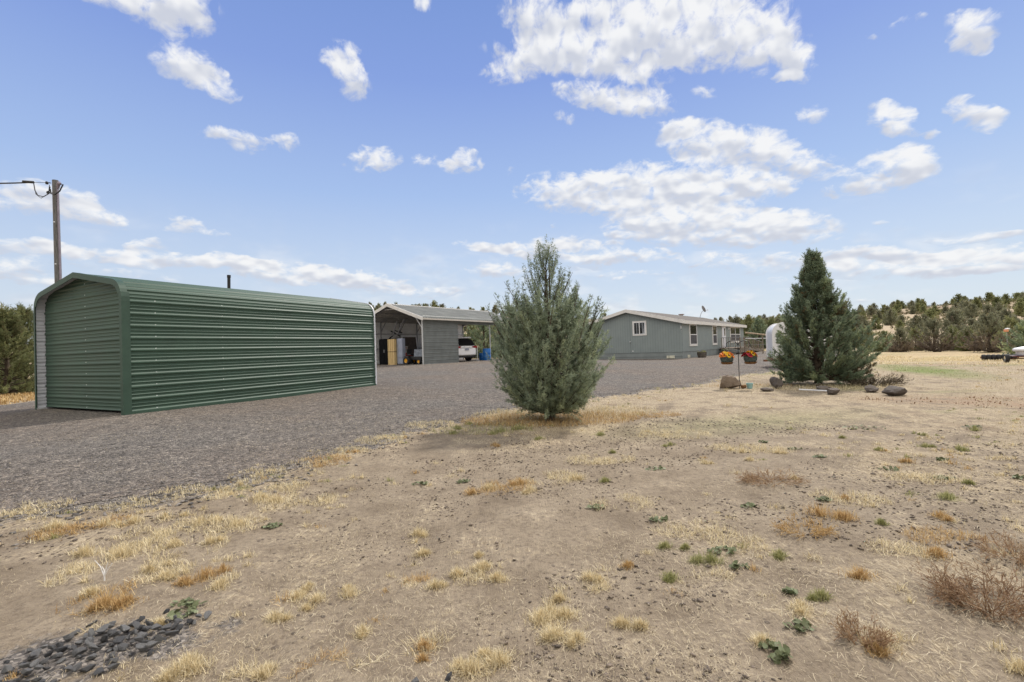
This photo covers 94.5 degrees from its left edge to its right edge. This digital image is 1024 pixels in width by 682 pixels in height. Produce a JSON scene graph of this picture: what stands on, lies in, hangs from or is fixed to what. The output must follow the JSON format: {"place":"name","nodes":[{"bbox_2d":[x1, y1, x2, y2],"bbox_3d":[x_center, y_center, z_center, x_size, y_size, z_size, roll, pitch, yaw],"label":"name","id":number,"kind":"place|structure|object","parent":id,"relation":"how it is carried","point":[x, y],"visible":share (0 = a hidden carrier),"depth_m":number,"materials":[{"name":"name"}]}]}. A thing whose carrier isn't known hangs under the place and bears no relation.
{"place":"outdoors","nodes":[
{"label":"outdoors","id":0,"kind":"place"},
{"bbox_2d":[379,339,396,364],"bbox_3d":[-8.293,0.714,31.627,1.040,1.720,0.645,-3,-1,34],"label":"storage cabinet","id":1,"kind":"object","parent":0,"point":[383,351],"visible":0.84,"depth_m":31.42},
{"bbox_2d":[0,351,778,514],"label":"gravel driveway","id":2,"kind":"structure","parent":0,"point":[623,376],"depth_m":7.67,"materials":[{"name":"grey gravel"}]},
{"bbox_2d":[33,272,376,414],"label":"metal shed","id":3,"kind":"structure","parent":2,"relation":"on","point":[126,346],"depth_m":10.15,"materials":[{"name":"green metal"}]},
{"bbox_2d":[388,352,396,364],"bbox_3d":[-7.735,1.125,30.657,0.595,0.830,0.240,-3,-1,34],"label":"board bundle","id":4,"kind":"object","parent":2,"relation":"on","point":[392,358],"visible":1,"depth_m":30.55,"materials":[{"name":"brown wood"}]},
{"bbox_2d":[388,339,396,351],"bbox_3d":[-7.763,0.281,30.671,0.595,0.800,0.240,-3,-1,34],"label":"board bundle","id":5,"kind":"object","parent":4,"relation":"on","point":[392,346],"visible":1,"depth_m":30.53,"materials":[{"name":"brown wood"}]},
{"bbox_2d":[397,338,404,363],"bbox_3d":[-7.120,0.660,30.421,0.480,1.650,0.290,-3,-1,34],"label":"upright freezer","id":6,"kind":"object","parent":2,"relation":"on","point":[401,348],"visible":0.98,"depth_m":30.31,"materials":[{"name":"metal"}]},
{"bbox_2d":[401,336,417,355],"bbox_3d":[-7.460,0.605,34.780,0.299,1.993,1.480,-3,-1,34],"label":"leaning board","id":7,"kind":"object","parent":2,"relation":"on","point":[410,342],"visible":0.54,"depth_m":34.91,"materials":[{"name":"plastic"}]},
{"bbox_2d":[403,345,423,364],"bbox_3d":[-6.011,0.874,30.033,1.610,1.193,0.940,-3,-1,34],"label":"riding mower","id":8,"kind":"object","parent":2,"relation":"on","point":[416,358],"visible":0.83,"depth_m":29.88,"materials":[{"name":"black metal"}]},
{"bbox_2d":[374,303,516,363],"bbox_3d":[-4.930,-0.447,34.843,6.284,4.020,10.814,-3,-1,34],"label":"carport","id":9,"kind":"object","parent":2,"relation":"on","point":[437,331],"visible":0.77,"depth_m":31.65,"materials":[{"name":"grey metal"}]},
{"bbox_2d":[389,319,404,338],"bbox_3d":[-7.965,-0.723,32.268,1.990,1.446,0.168,-3,-1,34],"label":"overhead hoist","id":10,"kind":"object","parent":9,"relation":"hanging from","point":[398,331],"visible":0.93,"depth_m":32.15,"materials":[{"name":"grey metal"}]},
{"bbox_2d":[458,337,476,360],"bbox_3d":[-4.906,0.625,35.110,4.848,1.777,1.960,-3,-1,43],"label":"parked car","id":11,"kind":"object","parent":2,"relation":"on","point":[467,349],"visible":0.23,"depth_m":33.59,"materials":[{"name":"white metal"}]},
{"bbox_2d":[483,348,490,359],"bbox_3d":[-1.842,0.983,34.512,0.597,0.885,0.597,-2,-1,0],"label":"plastic drum","id":12,"kind":"object","parent":2,"relation":"on","point":[488,350],"visible":0.83,"depth_m":34.26,"materials":[{"name":"blue plastic"}]},
{"bbox_2d":[697,350,706,357],"bbox_3d":[14.339,0.961,35.751,0.764,0.588,0.700,-2,-1,0],"label":"half barrel planter","id":13,"kind":"object","parent":2,"relation":"on","point":[701,354],"visible":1,"depth_m":35.52,"materials":[{"name":"brown wood"}]},
{"bbox_2d":[763,322,835,364],"bbox_3d":[12.508,0.144,20.795,2.650,1.967,1.880,-2,-1,20],"label":"stock trailer","id":14,"kind":"object","parent":2,"relation":"on","point":[771,331],"visible":0.05,"depth_m":20.41,"materials":[{"name":"white paint"}]},
{"bbox_2d":[0,301,1023,681],"bbox_3d":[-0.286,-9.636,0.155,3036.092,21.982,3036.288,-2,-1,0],"label":"ground","id":15,"kind":"structure","parent":0,"point":[530,531],"depth_m":2.91,"materials":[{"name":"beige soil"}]},
{"bbox_2d":[1,665,12,672],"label":"grey rock","id":16,"kind":"object","parent":15,"relation":"on","point":[6,668],"visible":1,"depth_m":1.87,"materials":[{"name":"stone"}]},
{"bbox_2d":[0,392,34,404],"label":"dry grass patch","id":17,"kind":"object","parent":15,"relation":"on","point":[5,399],"visible":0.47,"depth_m":13.99,"materials":[{"name":"beige plant"}]},
{"bbox_2d":[0,302,34,393],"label":"conifer tree","id":18,"kind":"object","parent":15,"relation":"on","point":[10,321],"visible":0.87,"depth_m":16.18,"materials":[{"name":"green plant"}]},
{"bbox_2d":[27,648,41,659],"bbox_3d":[-1.976,1.300,1.967,0.033,0.028,0.062,6,7,-11],"label":"grey rock","id":19,"kind":"object","parent":15,"relation":"on","point":[38,651],"visible":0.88,"depth_m":1.96,"materials":[{"name":"stone"}]},
{"bbox_2d":[45,179,61,282],"bbox_3d":[-14.638,-1.492,15.284,0.528,7.460,0.260,-3,-1,0],"label":"utility pole","id":20,"kind":"object","parent":15,"relation":"on","point":[56,184],"visible":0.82,"depth_m":15.29,"materials":[{"name":"brown wood"}]},
{"bbox_2d":[0,180,63,197],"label":"overhead cable","id":21,"kind":"object","parent":20,"relation":"attached to","point":[33,182],"visible":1,"depth_m":15.17,"materials":[{"name":"black rubber"}]},
{"bbox_2d":[54,645,67,652],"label":"grey rock","id":22,"kind":"object","parent":15,"relation":"on","point":[61,649],"visible":0.94,"depth_m":1.96,"materials":[{"name":"stone"}]},
{"bbox_2d":[72,647,86,656],"bbox_3d":[-1.788,1.285,1.959,0.049,0.029,0.028,-5,13,-44],"label":"grey rock","id":23,"kind":"object","parent":15,"relation":"on","point":[77,651],"visible":0.94,"depth_m":1.95,"materials":[{"name":"stone"}]},
{"bbox_2d":[78,664,95,671],"bbox_3d":[-1.667,1.288,1.860,0.035,0.029,0.046,-2,-1,25],"label":"grey rock","id":24,"kind":"object","parent":15,"relation":"on","point":[88,668],"visible":1,"depth_m":1.85,"materials":[{"name":"stone"}]},
{"bbox_2d":[93,667,103,675],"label":"grey rock","id":25,"kind":"object","parent":15,"relation":"on","point":[99,670],"visible":1,"depth_m":1.84,"materials":[{"name":"stone"}]},
{"bbox_2d":[95,623,108,632],"bbox_3d":[-1.820,1.286,2.113,0.031,0.022,0.069,20,-7,7],"label":"grey rock","id":26,"kind":"object","parent":15,"relation":"on","point":[104,627],"visible":0.94,"depth_m":2.10,"materials":[{"name":"stone"}]},
{"bbox_2d":[113,635,125,643],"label":"grey rock","id":27,"kind":"object","parent":15,"relation":"on","point":[119,640],"visible":1,"depth_m":2.01,"materials":[{"name":"stone"}]},
{"bbox_2d":[117,643,128,650],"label":"grey rock","id":28,"kind":"object","parent":15,"relation":"on","point":[122,646],"visible":0.98,"depth_m":1.99,"materials":[{"name":"stone"}]},
{"bbox_2d":[136,643,148,651],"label":"grey rock","id":29,"kind":"object","parent":15,"relation":"on","point":[141,647],"visible":1,"depth_m":1.97,"materials":[{"name":"stone"}]},
{"bbox_2d":[145,641,160,648],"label":"grey rock","id":30,"kind":"object","parent":15,"relation":"on","point":[150,644],"visible":1,"depth_m":1.98,"materials":[{"name":"stone"}]},
{"bbox_2d":[167,606,198,619],"bbox_3d":[-1.562,1.291,2.248,0.139,0.028,0.097,-2,-1,0],"label":"leafy weed","id":31,"kind":"object","parent":15,"relation":"on","point":[171,614],"visible":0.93,"depth_m":2.25,"materials":[{"name":"green plant"}]},
{"bbox_2d":[170,597,206,607],"bbox_3d":[-1.596,1.288,2.340,0.179,0.031,0.090,-2,-1,0],"label":"leafy weed","id":32,"kind":"object","parent":15,"relation":"on","point":[190,604],"visible":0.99,"depth_m":2.33,"materials":[{"name":"green plant"}]},
{"bbox_2d":[261,522,282,527],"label":"leafy weed","id":33,"kind":"object","parent":15,"relation":"on","point":[275,524],"visible":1,"depth_m":3.38,"materials":[{"name":"green plant"}]},
{"bbox_2d":[0,385,699,548],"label":"edge stones","id":34,"kind":"object","parent":15,"relation":"on","point":[69,505],"visible":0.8,"depth_m":4.27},
{"bbox_2d":[463,324,498,357],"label":"juniper tree","id":35,"kind":"object","parent":15,"relation":"on","point":[470,328],"visible":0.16,"depth_m":47.25,"materials":[{"name":"green plant"}]},
{"bbox_2d":[463,325,501,358],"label":"juniper tree","id":36,"kind":"object","parent":15,"relation":"on","point":[484,336],"visible":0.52,"depth_m":44.57,"materials":[{"name":"green plant"}]},
{"bbox_2d":[2,363,1019,681],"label":"orange grass","id":37,"kind":"structure","parent":15,"relation":"on","point":[108,601],"depth_m":2.94,"materials":[{"name":"orange plant"}]},
{"bbox_2d":[0,363,1023,680],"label":"straw stubble","id":38,"kind":"object","parent":15,"relation":"on","point":[712,487],"visible":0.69,"depth_m":4.70,"materials":[{"name":"beige plant"}]},
{"bbox_2d":[0,413,1023,681],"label":"pebbles","id":39,"kind":"object","parent":15,"relation":"on","point":[708,669],"visible":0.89,"depth_m":3.37,"materials":[{"name":"grey stone"}]},
{"bbox_2d":[485,234,616,422],"bbox_3d":[0.600,-0.171,7.843,2.067,3.298,2.139,-3,-1,36],"label":"juniper tree","id":40,"kind":"object","parent":15,"relation":"on","point":[550,339],"visible":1,"depth_m":7.42,"materials":[{"name":"green plant"}]},
{"bbox_2d":[649,515,667,522],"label":"leafy weed","id":41,"kind":"object","parent":15,"relation":"on","point":[656,519],"visible":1,"depth_m":3.32,"materials":[{"name":"green plant"}]},
{"bbox_2d":[579,309,746,358],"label":"ranch house","id":42,"kind":"structure","parent":15,"relation":"on","point":[634,334],"depth_m":37.34,"materials":[{"name":"grey wood"}]},
{"bbox_2d":[632,321,646,335],"bbox_3d":[9.928,-0.990,36.907,1.140,1.140,0.052,-3,-1,38],"label":"window","id":43,"kind":"structure","parent":42,"relation":"in","point":[639,328],"depth_m":36.88,"materials":[{"name":"white plastic"}]},
{"bbox_2d":[689,324,697,345],"bbox_3d":[14.152,-0.486,36.939,0.056,1.750,1.930,-3,-1,38],"label":"window","id":44,"kind":"structure","parent":42,"relation":"in","point":[692,327],"depth_m":36.89,"materials":[{"name":"white plastic"}]},
{"bbox_2d":[712,325,717,344],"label":"window","id":45,"kind":"structure","parent":42,"relation":"in","point":[714,328],"depth_m":41.66,"materials":[{"name":"white plastic"}]},
{"bbox_2d":[730,327,739,342],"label":"window","id":46,"kind":"structure","parent":42,"relation":"in","point":[734,331],"depth_m":47.50,"materials":[{"name":"white plastic"}]},
{"bbox_2d":[708,545,736,554],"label":"leafy weed","id":47,"kind":"object","parent":15,"relation":"on","point":[730,549],"visible":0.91,"depth_m":2.79,"materials":[{"name":"green plant"}]},
{"bbox_2d":[720,375,740,387],"bbox_3d":[5.587,1.062,12.128,0.529,0.406,0.360,-2,-1,9],"label":"boulder","id":48,"kind":"object","parent":15,"relation":"on","point":[728,381],"visible":0.91,"depth_m":11.99,"materials":[{"name":"brown stone"}]},
{"bbox_2d":[725,340,750,388],"bbox_3d":[5.765,0.647,12.038,0.615,1.319,0.019,-2,-1,25],"label":"shepherd hook","id":49,"kind":"object","parent":15,"relation":"on","point":[738,353],"visible":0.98,"depth_m":12.03,"materials":[{"name":"black metal"}]},
{"bbox_2d":[719,347,733,363],"bbox_3d":[5.509,0.377,12.170,0.383,0.441,0.371,-3,-1,33],"label":"hanging flower pot","id":50,"kind":"object","parent":49,"relation":"hanging from","point":[726,357],"visible":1,"depth_m":12.05,"materials":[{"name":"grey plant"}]},
{"bbox_2d":[741,350,757,363],"bbox_3d":[5.988,0.357,11.943,0.375,0.441,0.388,-1,-1,-25],"label":"hanging flower pot","id":51,"kind":"object","parent":49,"relation":"hanging from","point":[750,357],"visible":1,"depth_m":11.82,"materials":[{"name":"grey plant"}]},
{"bbox_2d":[729,560,749,569],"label":"leafy weed","id":52,"kind":"object","parent":15,"relation":"on","point":[734,565],"visible":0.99,"depth_m":2.60,"materials":[{"name":"green plant"}]},
{"bbox_2d":[730,314,750,336],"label":"juniper tree","id":53,"kind":"object","parent":15,"relation":"on","point":[737,319],"visible":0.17,"depth_m":63.04,"materials":[{"name":"green plant"}]},
{"bbox_2d":[720,337,763,353],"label":"wooden deck","id":54,"kind":"structure","parent":15,"relation":"on","point":[744,349],"depth_m":43.19,"materials":[{"name":"brown wood"}]},
{"bbox_2d":[465,299,1023,348],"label":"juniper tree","id":55,"kind":"object","parent":15,"relation":"on","point":[937,318],"visible":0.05,"depth_m":107.05,"materials":[{"name":"green plant"}]},
{"bbox_2d":[740,314,761,346],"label":"juniper tree","id":56,"kind":"object","parent":15,"relation":"on","point":[749,321],"visible":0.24,"depth_m":58.80,"materials":[{"name":"green plant"}]},
{"bbox_2d":[745,332,765,352],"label":"log fence","id":57,"kind":"object","parent":15,"relation":"on","point":[762,338],"visible":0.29,"depth_m":42.07,"materials":[{"name":"brown wood"}]},
{"bbox_2d":[744,316,767,347],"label":"juniper tree","id":58,"kind":"object","parent":15,"relation":"on","point":[759,329],"visible":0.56,"depth_m":54.72,"materials":[{"name":"green plant"}]},
{"bbox_2d":[733,467,810,488],"bbox_3d":[2.234,1.161,4.097,0.614,0.114,0.491,-2,-1,0],"label":"dry shrub","id":59,"kind":"object","parent":15,"relation":"on","point":[753,479],"visible":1,"depth_m":4.10,"materials":[{"name":"brown plant"}]},
{"bbox_2d":[758,638,789,653],"bbox_3d":[1.055,1.225,1.910,0.115,0.033,0.083,-2,-1,26],"label":"leafy weed","id":60,"kind":"object","parent":15,"relation":"on","point":[774,645],"visible":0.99,"depth_m":1.90,"materials":[{"name":"green plant"}]},
{"bbox_2d":[769,377,782,388],"bbox_3d":[6.653,1.074,11.890,0.262,0.363,0.368,-2,-1,4],"label":"boulder","id":61,"kind":"object","parent":15,"relation":"on","point":[777,383],"visible":0.91,"depth_m":11.79,"materials":[{"name":"grey stone"}]},
{"bbox_2d":[767,650,792,663],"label":"leafy weed","id":62,"kind":"object","parent":15,"relation":"on","point":[778,655],"visible":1,"depth_m":1.84,"materials":[{"name":"green plant"}]},
{"bbox_2d":[781,586,797,593],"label":"leafy weed","id":63,"kind":"object","parent":15,"relation":"on","point":[791,590],"visible":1,"depth_m":2.35,"materials":[{"name":"green plant"}]},
{"bbox_2d":[782,617,815,631],"bbox_3d":[1.238,1.225,2.039,0.126,0.032,0.091,-2,-1,-21],"label":"leafy weed","id":64,"kind":"object","parent":15,"relation":"on","point":[798,626],"visible":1,"depth_m":2.04,"materials":[{"name":"green plant"}]},
{"bbox_2d":[769,510,839,540],"bbox_3d":[1.880,1.177,3.036,0.426,0.098,0.328,-2,-1,0],"label":"dry shrub","id":65,"kind":"object","parent":15,"relation":"on","point":[816,533],"visible":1,"depth_m":3.04,"materials":[{"name":"orange plant"}]},
{"bbox_2d":[765,247,894,383],"bbox_3d":[8.184,-0.611,12.603,2.814,3.861,2.836,-2,-1,0],"label":"juniper tree","id":66,"kind":"object","parent":15,"relation":"on","point":[819,324],"visible":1,"depth_m":12.24,"materials":[{"name":"green plant"}]},
{"bbox_2d":[827,388,839,393],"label":"boulder","id":67,"kind":"object","parent":15,"relation":"on","point":[833,390],"visible":1,"depth_m":10.12,"materials":[{"name":"grey stone"}]},
{"bbox_2d":[828,605,897,650],"bbox_3d":[1.439,1.174,1.929,0.221,0.121,0.228,-1,-1,-36],"label":"dry shrub","id":68,"kind":"object","parent":15,"relation":"on","point":[878,638],"visible":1,"depth_m":1.94,"materials":[{"name":"brown plant"}]},
{"bbox_2d":[855,325,883,351],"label":"juniper tree","id":69,"kind":"object","parent":15,"relation":"on","point":[870,334],"visible":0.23,"depth_m":41.29,"materials":[{"name":"green plant"}]},
{"bbox_2d":[864,384,878,392],"bbox_3d":[7.902,1.055,10.407,0.258,0.198,0.348,-3,-1,38],"label":"boulder","id":70,"kind":"object","parent":15,"relation":"on","point":[870,388],"visible":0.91,"depth_m":10.33,"materials":[{"name":"grey stone"}]},
{"bbox_2d":[866,307,876,315],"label":"hill juniper","id":71,"kind":"object","parent":15,"relation":"on","point":[870,311],"visible":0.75,"depth_m":152.72,"materials":[{"name":"green plant"}]},
{"bbox_2d":[839,370,911,386],"bbox_3d":[9.044,0.900,11.838,1.531,0.418,1.347,-2,-1,-9],"label":"dead shrub","id":72,"kind":"object","parent":15,"relation":"on","point":[874,380],"visible":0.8,"depth_m":11.66,"materials":[{"name":"brown plant"}]},
{"bbox_2d":[868,314,884,329],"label":"hill juniper","id":73,"kind":"object","parent":15,"relation":"on","point":[877,322],"visible":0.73,"depth_m":84.00,"materials":[{"name":"green plant"}]},
{"bbox_2d":[874,329,897,351],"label":"juniper tree","id":74,"kind":"object","parent":15,"relation":"on","point":[883,331],"visible":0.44,"depth_m":40.76,"materials":[{"name":"green plant"}]},
{"bbox_2d":[881,309,896,324],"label":"hill juniper","id":75,"kind":"object","parent":15,"relation":"on","point":[889,319],"visible":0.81,"depth_m":90.93,"materials":[{"name":"green plant"}]},
{"bbox_2d":[882,385,906,395],"bbox_3d":[7.815,1.012,9.682,0.432,0.204,0.344,-2,-1,-11],"label":"boulder","id":76,"kind":"object","parent":15,"relation":"on","point":[891,390],"visible":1,"depth_m":9.59,"materials":[{"name":"grey stone"}]},
{"bbox_2d":[884,326,914,351],"bbox_3d":[31.683,-0.004,38.770,2.123,2.518,2.135,-2,-1,19],"label":"juniper tree","id":77,"kind":"object","parent":15,"relation":"on","point":[899,334],"visible":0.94,"depth_m":38.48,"materials":[{"name":"green plant"}]},
{"bbox_2d":[902,326,928,350],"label":"juniper tree","id":78,"kind":"object","parent":15,"relation":"on","point":[913,331],"visible":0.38,"depth_m":41.00,"materials":[{"name":"green plant"}]},
{"bbox_2d":[903,315,928,333],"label":"hill juniper","id":79,"kind":"object","parent":15,"relation":"on","point":[917,320],"visible":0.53,"depth_m":68.52,"materials":[{"name":"green plant"}]},
{"bbox_2d":[907,316,958,351],"bbox_3d":[32.544,-0.381,36.521,3.039,3.148,3.107,-1,-1,-42],"label":"juniper tree","id":80,"kind":"object","parent":15,"relation":"on","point":[932,326],"visible":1,"depth_m":36.45,"materials":[{"name":"green plant"}]},
{"bbox_2d":[858,369,1023,408],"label":"red weeds","id":81,"kind":"object","parent":15,"relation":"on","point":[946,401],"visible":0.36,"depth_m":8.62,"materials":[{"name":"brown plant"}]},
{"bbox_2d":[939,325,962,350],"bbox_3d":[36.005,-0.139,38.856,2.385,2.537,2.116,-2,-1,-22],"label":"juniper tree","id":82,"kind":"object","parent":15,"relation":"on","point":[951,328],"visible":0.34,"depth_m":38.65,"materials":[{"name":"green plant"}]},
{"bbox_2d":[942,309,965,325],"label":"hill juniper","id":83,"kind":"object","parent":15,"relation":"on","point":[953,314],"visible":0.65,"depth_m":73.56,"materials":[{"name":"green plant"}]},
{"bbox_2d":[910,551,1023,629],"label":"dry shrub","id":84,"kind":"object","parent":15,"relation":"on","point":[951,595],"visible":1,"depth_m":2.18,"materials":[{"name":"brown plant"}]},
{"bbox_2d":[953,327,984,350],"bbox_3d":[34.664,-0.036,36.061,2.031,2.320,1.909,-3,-1,33],"label":"juniper tree","id":85,"kind":"object","parent":15,"relation":"on","point":[961,344],"visible":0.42,"depth_m":35.93,"materials":[{"name":"green plant"}]},
{"bbox_2d":[961,317,977,330],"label":"hill juniper","id":86,"kind":"object","parent":15,"relation":"on","point":[970,321],"visible":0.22,"depth_m":61.80,"materials":[{"name":"green plant"}]},
{"bbox_2d":[962,302,981,317],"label":"hill juniper","id":87,"kind":"object","parent":15,"relation":"on","point":[970,312],"visible":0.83,"depth_m":90.30,"materials":[{"name":"green plant"}]},
{"bbox_2d":[972,296,981,309],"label":"hill juniper","id":88,"kind":"object","parent":15,"relation":"on","point":[976,301],"visible":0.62,"depth_m":114.34,"materials":[{"name":"green plant"}]},
{"bbox_2d":[956,312,1017,352],"bbox_3d":[30.532,-0.406,30.221,3.136,2.957,2.753,-2,-1,25],"label":"juniper tree","id":89,"kind":"object","parent":15,"relation":"on","point":[989,322],"visible":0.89,"depth_m":30.14,"materials":[{"name":"green plant"}]},
{"bbox_2d":[982,303,993,314],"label":"hill juniper","id":90,"kind":"object","parent":15,"relation":"on","point":[987,307],"visible":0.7,"depth_m":99.44,"materials":[{"name":"green plant"}]},
{"bbox_2d":[983,292,994,302],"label":"hill juniper","id":91,"kind":"object","parent":15,"relation":"on","point":[988,296],"visible":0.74,"depth_m":151.68,"materials":[{"name":"green plant"}]},
{"bbox_2d":[986,295,1007,308],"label":"hill juniper","id":92,"kind":"object","parent":15,"relation":"on","point":[996,299],"visible":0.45,"depth_m":108.27,"materials":[{"name":"green plant"}]},
{"bbox_2d":[971,528,1023,570],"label":"dry shrub","id":93,"kind":"object","parent":15,"relation":"on","point":[1011,544],"visible":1,"depth_m":2.63,"materials":[{"name":"brown plant"}]},
{"bbox_2d":[980,354,1018,359],"bbox_3d":[22.518,0.748,21.886,1.260,0.270,0.270,-3,-1,36],"label":"ribbed roller","id":94,"kind":"object","parent":15,"relation":"on","point":[989,357],"visible":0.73,"depth_m":21.93,"materials":[{"name":"black metal"}]},
{"bbox_2d":[989,302,1011,312],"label":"hill juniper","id":95,"kind":"object","parent":15,"relation":"on","point":[998,307],"visible":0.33,"depth_m":83.10,"materials":[{"name":"green plant"}]},
{"bbox_2d":[997,308,1012,320],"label":"hill juniper","id":96,"kind":"object","parent":15,"relation":"on","point":[1003,312],"visible":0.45,"depth_m":69.67,"materials":[{"name":"green plant"}]},
{"bbox_2d":[990,315,1023,347],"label":"juniper tree","id":97,"kind":"object","parent":15,"relation":"on","point":[1009,321],"visible":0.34,"depth_m":32.29,"materials":[{"name":"green plant"}]},
{"bbox_2d":[1001,293,1012,303],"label":"hill juniper","id":98,"kind":"object","parent":15,"relation":"on","point":[1006,297],"visible":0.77,"depth_m":136.06,"materials":[{"name":"green plant"}]},
{"bbox_2d":[997,319,1023,354],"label":"juniper tree","id":99,"kind":"object","parent":15,"relation":"on","point":[1020,339],"visible":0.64,"depth_m":24.63,"materials":[{"name":"green plant"}]},
{"bbox_2d":[1003,346,1023,362],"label":"tank cart","id":100,"kind":"object","parent":15,"relation":"on","point":[1019,351],"visible":0.94,"depth_m":19.11,"materials":[{"name":"white metal"}]},
{"bbox_2d":[1013,301,1023,315],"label":"hill juniper","id":101,"kind":"object","parent":15,"relation":"on","point":[1019,308],"visible":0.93,"depth_m":85.25,"materials":[{"name":"green plant"}]},
{"bbox_2d":[0,365,1023,681],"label":"dry grass","id":102,"kind":"structure","parent":0,"point":[548,611],"depth_m":2.90,"materials":[{"name":"beige plant"}]},
{"bbox_2d":[0,0,1023,338],"label":"sky","id":103,"kind":"structure","parent":0,"point":[677,156],"materials":[{"name":"blue"}]},
{"bbox_2d":[43,364,1023,603],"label":"green grass","id":104,"kind":"structure","parent":0,"point":[779,555],"depth_m":3.70,"materials":[{"name":"green plant"}]},
{"bbox_2d":[864,355,1023,364],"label":"tall grass","id":105,"kind":"structure","parent":0,"point":[943,358],"depth_m":23.23,"materials":[{"name":"beige plant"}]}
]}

